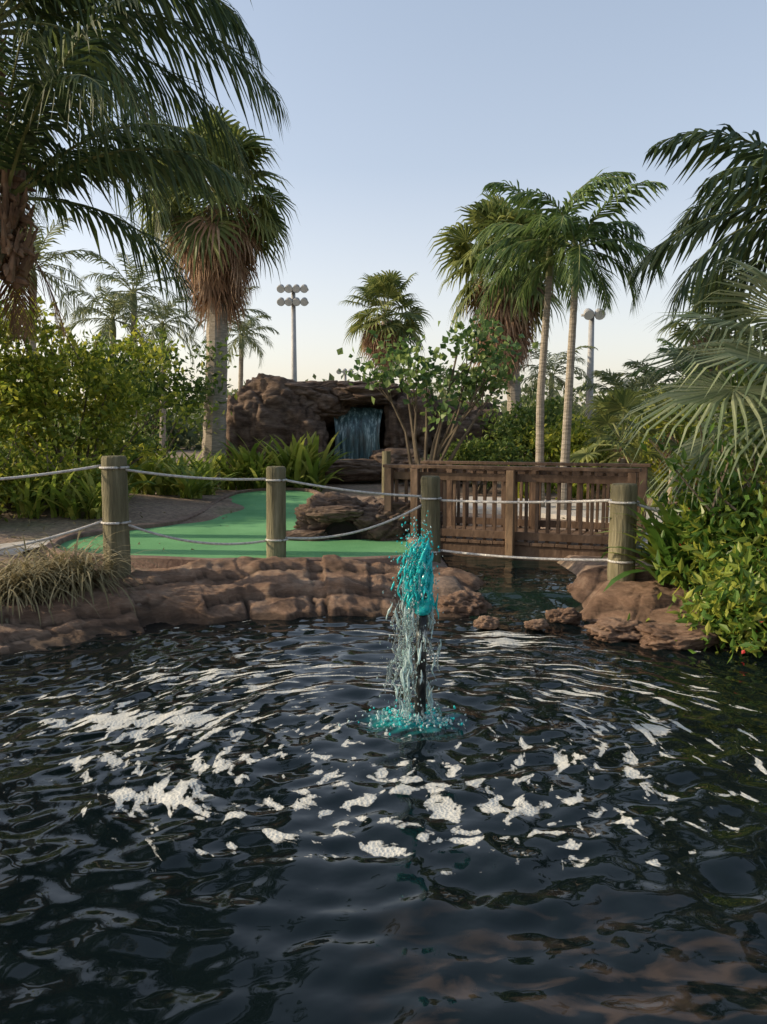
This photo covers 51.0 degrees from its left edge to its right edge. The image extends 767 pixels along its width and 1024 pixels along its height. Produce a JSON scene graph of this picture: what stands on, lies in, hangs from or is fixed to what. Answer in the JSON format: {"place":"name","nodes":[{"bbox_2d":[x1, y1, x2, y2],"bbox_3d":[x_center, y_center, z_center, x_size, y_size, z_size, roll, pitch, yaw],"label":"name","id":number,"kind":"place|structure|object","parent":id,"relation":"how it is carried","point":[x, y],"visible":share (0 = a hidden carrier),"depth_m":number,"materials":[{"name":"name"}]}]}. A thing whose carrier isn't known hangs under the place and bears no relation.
{"place":"outdoors","nodes":[
{"label":"outdoors","id":0,"kind":"place"},
{"bbox_2d":[0,537,57,554],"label":"path","id":1,"kind":"structure","parent":0,"point":[11,551],"depth_m":9.29,"materials":[{"name":"concrete"}]},
{"bbox_2d":[0,434,748,622],"bbox_3d":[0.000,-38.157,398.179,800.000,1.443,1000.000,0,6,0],"label":"ground","id":2,"kind":"structure","parent":0,"point":[152,508],"depth_m":12.10,"materials":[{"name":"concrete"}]},
{"bbox_2d":[0,474,27,521],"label":"shrub","id":3,"kind":"object","parent":2,"relation":"on","point":[10,501],"visible":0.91,"depth_m":11.04,"materials":[{"name":"green plant"}]},
{"bbox_2d":[0,280,94,462],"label":"leafy tree","id":4,"kind":"object","parent":2,"relation":"on","point":[12,383],"visible":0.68,"depth_m":12.83,"materials":[{"name":"green plant"}]},
{"bbox_2d":[0,444,97,479],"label":"bird of paradise plant","id":5,"kind":"object","parent":2,"relation":"on","point":[30,453],"visible":0.02,"depth_m":12.37,"materials":[{"name":"green plant"}]},
{"bbox_2d":[1,217,103,453],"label":"feather palm","id":6,"kind":"object","parent":2,"relation":"on","point":[53,255],"visible":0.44,"depth_m":21.41,"materials":[{"name":"green plant"}]},
{"bbox_2d":[0,416,123,513],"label":"shrub","id":7,"kind":"object","parent":2,"relation":"on","point":[18,469],"visible":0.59,"depth_m":11.68,"materials":[{"name":"green plant"}]},
{"bbox_2d":[0,445,161,519],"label":"border plants","id":8,"kind":"object","parent":2,"relation":"on","point":[89,499],"visible":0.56,"depth_m":11.36,"materials":[{"name":"green plant"}]},
{"bbox_2d":[10,392,176,474],"bbox_3d":[-5.786,-1.270,15.871,3.016,2.320,3.120,2,6,23],"label":"shrub","id":9,"kind":"object","parent":2,"relation":"on","point":[130,435],"visible":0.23,"depth_m":15.69,"materials":[{"name":"green plant"}]},
{"bbox_2d":[59,284,164,432],"bbox_3d":[-8.562,-4.228,25.770,3.466,6.219,3.302,0,6,0],"label":"feather palm","id":10,"kind":"object","parent":2,"relation":"on","point":[114,309],"visible":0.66,"depth_m":25.38,"materials":[{"name":"green plant"}]},
{"bbox_2d":[101,456,130,578],"bbox_3d":[-2.480,0.195,7.456,0.242,1.430,0.243,0,6,0],"label":"fence post","id":11,"kind":"object","parent":2,"relation":"on","point":[114,487],"visible":0.61,"depth_m":7.35,"materials":[{"name":"brown wood"}]},
{"bbox_2d":[0,464,681,566],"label":"rope rail","id":12,"kind":"object","parent":11,"relation":"attached to","point":[298,538],"visible":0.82,"depth_m":7.81,"materials":[{"name":"grey fabric"}]},
{"bbox_2d":[78,449,154,494],"bbox_3d":[-4.328,-0.462,13.172,1.321,1.116,1.480,-4,7,-34],"label":"bird of paradise plant","id":13,"kind":"object","parent":2,"relation":"on","point":[132,485],"visible":0.2,"depth_m":13.11,"materials":[{"name":"green plant"}]},
{"bbox_2d":[0,296,237,470],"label":"leafy tree","id":14,"kind":"object","parent":2,"relation":"on","point":[109,391],"visible":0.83,"depth_m":13.57,"materials":[{"name":"green plant"}]},
{"bbox_2d":[0,0,250,349],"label":"coconut palm","id":15,"kind":"object","parent":2,"relation":"on","point":[95,165],"visible":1,"depth_m":8.08,"materials":[{"name":"green plant"}]},
{"bbox_2d":[75,250,187,429],"bbox_3d":[-8.312,-4.967,26.585,4.052,7.513,4.025,0,6,0],"label":"feather palm","id":16,"kind":"object","parent":2,"relation":"on","point":[133,297],"visible":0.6,"depth_m":26.20,"materials":[{"name":"green plant"}]},
{"bbox_2d":[49,324,239,458],"bbox_3d":[-5.837,-2.369,18.824,4.620,3.910,3.364,1,6,12],"label":"leafy tree","id":17,"kind":"object","parent":2,"relation":"on","point":[201,390],"visible":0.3,"depth_m":18.68,"materials":[{"name":"green plant"}]},
{"bbox_2d":[0,0,290,285],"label":"coconut palm","id":18,"kind":"object","parent":2,"relation":"on","point":[48,17],"visible":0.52,"depth_m":10.31,"materials":[{"name":"green plant"}]},
{"bbox_2d":[129,294,203,449],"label":"feather palm","id":19,"kind":"object","parent":2,"relation":"on","point":[161,324],"visible":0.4,"depth_m":29.52,"materials":[{"name":"green plant"}]},
{"bbox_2d":[137,450,204,494],"bbox_3d":[-4.326,-0.679,15.586,1.197,1.071,1.677,3,6,29],"label":"bird of paradise plant","id":20,"kind":"object","parent":2,"relation":"on","point":[162,465],"visible":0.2,"depth_m":15.46,"materials":[{"name":"green plant"}]},
{"bbox_2d":[121,106,298,484],"bbox_3d":[-4.061,-4.938,19.640,3.981,8.864,4.248,2,6,15],"label":"fan palm","id":21,"kind":"object","parent":2,"relation":"on","point":[220,258],"visible":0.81,"depth_m":19.08,"materials":[{"name":"green plant"}]},
{"bbox_2d":[185,286,270,356],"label":"feather palm","id":22,"kind":"object","parent":2,"relation":"on","point":[248,329],"visible":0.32,"depth_m":29.65,"materials":[{"name":"green plant"}]},
{"bbox_2d":[46,488,420,568],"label":"green curb","id":23,"kind":"structure","parent":2,"relation":"on","point":[168,561],"depth_m":8.38,"materials":[{"name":"stone"}]},
{"bbox_2d":[121,431,350,498],"bbox_3d":[-3.489,-1.060,17.038,5.754,1.407,6.269,0,6,0],"label":"ginger lily bed","id":24,"kind":"object","parent":2,"relation":"on","point":[302,464],"visible":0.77,"depth_m":17.98,"materials":[{"name":"green plant"}]},
{"bbox_2d":[58,490,417,557],"bbox_3d":[-1.717,0.013,13.112,4.204,0.001,10.141,0,6,0],"label":"putting green","id":25,"kind":"object","parent":2,"relation":"on","point":[247,523],"visible":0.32,"depth_m":9.68,"materials":[{"name":"green carpet"}]},
{"bbox_2d":[227,313,278,389],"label":"feather palm","id":26,"kind":"object","parent":2,"relation":"on","point":[241,340],"visible":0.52,"depth_m":33.45,"materials":[{"name":"green plant"}]},
{"bbox_2d":[266,466,285,557],"bbox_3d":[-1.126,0.170,8.409,0.222,1.294,0.215,0,6,0],"label":"fence post","id":27,"kind":"object","parent":2,"relation":"on","point":[275,510],"visible":0.72,"depth_m":8.31,"materials":[{"name":"brown wood"}]},
{"bbox_2d":[277,284,308,380],"bbox_3d":[-4.392,-6.844,39.335,1.525,8.408,0.700,0,6,0],"label":"floodlight pole","id":28,"kind":"object","parent":2,"relation":"on","point":[293,301],"visible":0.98,"depth_m":38.89,"materials":[{"name":"metal"}]},
{"bbox_2d":[7,503,640,565],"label":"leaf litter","id":29,"kind":"object","parent":2,"relation":"on","point":[13,536],"visible":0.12,"depth_m":10.39,"materials":[{"name":"brown plant"}]},
{"bbox_2d":[336,368,353,380],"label":"floodlight pole","id":30,"kind":"object","parent":2,"relation":"on","point":[344,372],"visible":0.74,"depth_m":58.88,"materials":[{"name":"metal"}]},
{"bbox_2d":[7,366,685,452],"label":"distant trees","id":31,"kind":"object","parent":2,"relation":"on","point":[189,439],"visible":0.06,"depth_m":38.42,"materials":[{"name":"green plant"}]},
{"bbox_2d":[286,491,442,540],"bbox_3d":[-0.237,0.166,10.259,2.050,0.862,1.192,0,6,0],"label":"cave rock","id":32,"kind":"object","parent":2,"relation":"on","point":[330,513],"visible":0.61,"depth_m":9.81,"materials":[{"name":"brown stone"}]},
{"bbox_2d":[0,375,733,461],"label":"hedge trees","id":33,"kind":"object","parent":2,"relation":"on","point":[4,448],"visible":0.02,"depth_m":26.31,"materials":[{"name":"green plant"}]},
{"bbox_2d":[226,373,516,482],"bbox_3d":[-0.256,-2.019,21.754,7.935,3.426,5.993,2,6,23],"label":"waterfall rock","id":34,"kind":"object","parent":2,"relation":"on","point":[263,406],"visible":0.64,"depth_m":20.98,"materials":[{"name":"stone"}]},
{"bbox_2d":[0,554,766,654],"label":"rock bank","id":35,"kind":"object","parent":2,"relation":"on","point":[204,592],"visible":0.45,"depth_m":7.01,"materials":[{"name":"red stone"}]},
{"bbox_2d":[0,529,177,625],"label":"drooping grass tuft","id":36,"kind":"object","parent":35,"relation":"on","point":[17,579],"visible":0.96,"depth_m":6.74,"materials":[{"name":"beige plant"}]},
{"bbox_2d":[608,402,766,596],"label":"flowering shrub","id":37,"kind":"object","parent":35,"relation":"on","point":[719,518],"visible":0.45,"depth_m":6.69,"materials":[{"name":"green plant"}]},
{"bbox_2d":[627,535,766,661],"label":"flowering shrub","id":38,"kind":"object","parent":35,"relation":"on","point":[724,611],"visible":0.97,"depth_m":5.83,"materials":[{"name":"green plant"}]},
{"bbox_2d":[653,483,766,606],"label":"flowering shrub","id":39,"kind":"object","parent":35,"relation":"on","point":[746,545],"visible":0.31,"depth_m":6.26,"materials":[{"name":"green plant"}]},
{"bbox_2d":[339,269,433,379],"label":"fan palm","id":40,"kind":"object","parent":2,"relation":"on","point":[383,286],"visible":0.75,"depth_m":28.91,"materials":[{"name":"green plant"}]},
{"bbox_2d":[382,451,390,496],"bbox_3d":[0.061,-0.791,17.006,0.200,0.996,0.200,0,6,0],"label":"fence post","id":41,"kind":"object","parent":2,"relation":"on","point":[386,457],"visible":0.47,"depth_m":16.92,"materials":[{"name":"brown wood"}]},
{"bbox_2d":[421,476,440,562],"bbox_3d":[0.512,0.227,8.665,0.221,1.230,0.217,0,6,0],"label":"fence post","id":42,"kind":"object","parent":2,"relation":"on","point":[430,486],"visible":0.68,"depth_m":8.56,"materials":[{"name":"brown wood"}]},
{"bbox_2d":[337,309,537,493],"bbox_3d":[1.147,-2.366,17.293,4.269,4.229,2.631,0,6,0],"label":"sea grape tree","id":43,"kind":"object","parent":2,"relation":"on","point":[480,378],"visible":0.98,"depth_m":17.12,"materials":[{"name":"green plant"}]},
{"bbox_2d":[427,365,479,401],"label":"feather palm","id":44,"kind":"object","parent":2,"relation":"on","point":[443,378],"visible":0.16,"depth_m":32.61,"materials":[{"name":"green plant"}]},
{"bbox_2d":[421,429,534,493],"bbox_3d":[2.379,-1.104,18.148,2.383,1.542,2.749,5,7,39],"label":"shrub","id":45,"kind":"object","parent":2,"relation":"on","point":[468,451],"visible":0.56,"depth_m":17.76,"materials":[{"name":"green plant"}]},
{"bbox_2d":[427,191,579,465],"bbox_3d":[3.304,-4.906,22.667,4.398,8.194,4.197,4,7,33],"label":"fan palm","id":46,"kind":"object","parent":2,"relation":"on","point":[481,218],"visible":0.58,"depth_m":21.93,"materials":[{"name":"green plant"}]},
{"bbox_2d":[383,460,650,561],"bbox_3d":[1.660,-0.046,9.954,3.151,1.094,1.530,2,6,23],"label":"wooden footbridge","id":47,"kind":"object","parent":2,"relation":"on","point":[508,537],"visible":0.79,"depth_m":9.49,"materials":[{"name":"brown wood"}]},
{"bbox_2d":[477,387,592,466],"bbox_3d":[3.862,-1.949,20.860,3.420,2.676,3.634,0,6,0],"label":"shrub","id":48,"kind":"object","parent":2,"relation":"on","point":[500,432],"visible":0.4,"depth_m":20.45,"materials":[{"name":"green plant"}]},
{"bbox_2d":[469,167,641,506],"bbox_3d":[2.959,-2.817,13.864,3.036,5.755,3.031,0,6,0],"label":"christmas palm","id":49,"kind":"object","parent":2,"relation":"on","point":[587,189],"visible":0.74,"depth_m":13.61,"materials":[{"name":"green plant"}]},
{"bbox_2d":[519,342,597,457],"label":"feather palm","id":50,"kind":"object","parent":2,"relation":"on","point":[551,383],"visible":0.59,"depth_m":29.57,"materials":[{"name":"green plant"}]},
{"bbox_2d":[481,180,668,509],"bbox_3d":[3.078,-2.517,13.377,2.981,5.260,2.847,0,6,0],"label":"christmas palm","id":51,"kind":"object","parent":2,"relation":"on","point":[572,228],"visible":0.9,"depth_m":13.02,"materials":[{"name":"green plant"}]},
{"bbox_2d":[434,583,718,650],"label":"shore boulders","id":52,"kind":"object","parent":2,"relation":"on","point":[647,635],"visible":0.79,"depth_m":6.21,"materials":[{"name":"red stone"}]},
{"bbox_2d":[581,308,605,423],"bbox_3d":[7.628,-4.539,29.515,0.800,5.771,0.700,0,6,0],"label":"floodlight pole","id":53,"kind":"object","parent":2,"relation":"on","point":[589,314],"visible":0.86,"depth_m":29.45,"materials":[{"name":"metal"}]},
{"bbox_2d":[501,409,689,486],"bbox_3d":[5.097,-1.440,18.979,4.323,2.230,3.553,3,6,27],"label":"shrub","id":54,"kind":"object","parent":2,"relation":"on","point":[579,437],"visible":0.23,"depth_m":18.65,"materials":[{"name":"green plant"}]},
{"bbox_2d":[502,455,692,499],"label":"border plants","id":55,"kind":"object","parent":2,"relation":"on","point":[574,490],"visible":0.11,"depth_m":16.54,"materials":[{"name":"green plant"}]},
{"bbox_2d":[574,368,663,425],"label":"feather palm","id":56,"kind":"object","parent":2,"relation":"on","point":[609,378],"visible":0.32,"depth_m":21.53,"materials":[{"name":"green plant"}]},
{"bbox_2d":[570,387,670,495],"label":"fan palm","id":57,"kind":"object","parent":2,"relation":"on","point":[608,408],"visible":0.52,"depth_m":13.75,"materials":[{"name":"green plant"}]},
{"bbox_2d":[607,483,637,581],"bbox_3d":[2.156,0.337,7.270,0.250,1.187,0.251,0,6,0],"label":"fence post","id":58,"kind":"object","parent":2,"relation":"on","point":[622,492],"visible":0.67,"depth_m":7.16,"materials":[{"name":"brown wood"}]},
{"bbox_2d":[583,387,666,462],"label":"fan palm","id":59,"kind":"object","parent":2,"relation":"on","point":[592,439],"visible":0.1,"depth_m":16.86,"materials":[{"name":"green plant"}]},
{"bbox_2d":[606,359,682,463],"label":"feather palm","id":60,"kind":"object","parent":2,"relation":"on","point":[632,362],"visible":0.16,"depth_m":23.53,"materials":[{"name":"green plant"}]},
{"bbox_2d":[615,379,709,500],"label":"fan palm","id":61,"kind":"object","parent":2,"relation":"on","point":[673,440],"visible":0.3,"depth_m":14.86,"materials":[{"name":"green plant"}]},
{"bbox_2d":[594,489,750,591],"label":"strap leaf plants","id":62,"kind":"object","parent":2,"relation":"on","point":[666,575],"visible":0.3,"depth_m":6.93,"materials":[{"name":"green plant"}]},
{"bbox_2d":[628,338,735,407],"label":"feather palm","id":63,"kind":"object","parent":2,"relation":"on","point":[661,348],"visible":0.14,"depth_m":19.89,"materials":[{"name":"green plant"}]},
{"bbox_2d":[611,256,766,538],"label":"silver fan palm","id":64,"kind":"object","parent":2,"relation":"on","point":[736,348],"visible":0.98,"depth_m":6.88,"materials":[{"name":"green plant"}]},
{"bbox_2d":[618,387,765,492],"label":"shrub","id":65,"kind":"object","parent":2,"relation":"on","point":[680,432],"visible":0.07,"depth_m":15.50,"materials":[{"name":"green plant"}]},
{"bbox_2d":[626,123,766,371],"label":"kentia palm","id":66,"kind":"object","parent":2,"relation":"on","point":[754,192],"visible":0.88,"depth_m":9.28,"materials":[{"name":"green plant"}]},
{"bbox_2d":[639,339,766,493],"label":"shrub","id":67,"kind":"object","parent":2,"relation":"on","point":[745,381],"visible":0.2,"depth_m":11.55,"materials":[{"name":"green plant"}]},
{"bbox_2d":[655,273,762,382],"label":"fan palm","id":68,"kind":"object","parent":2,"relation":"on","point":[693,340],"visible":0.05,"depth_m":23.34,"materials":[{"name":"green plant"}]},
{"bbox_2d":[0,614,766,1023],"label":"pond water","id":69,"kind":"structure","parent":0,"point":[228,822],"depth_m":3.24,"materials":[{"name":"black liquid"}]},
{"bbox_2d":[338,511,466,735],"bbox_3d":[0.106,0.878,4.431,0.677,1.772,0.517,-4,7,-36],"label":"pond fountain","id":70,"kind":"object","parent":69,"relation":"in","point":[420,602],"visible":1,"depth_m":4.40,"materials":[{"name":"teal liquid"}]},
{"bbox_2d":[0,0,766,415],"label":"sky","id":71,"kind":"structure","parent":0,"point":[401,113],"materials":[{"name":"blue"}]},
{"bbox_2d":[441,526,587,621],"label":"stream water","id":72,"kind":"structure","parent":0,"point":[524,590],"depth_m":7.89,"materials":[{"name":"black liquid"}]},
{"bbox_2d":[456,496,678,525],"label":"path","id":73,"kind":"structure","parent":0,"point":[563,513],"depth_m":13.58,"materials":[{"name":"concrete"}]}
]}

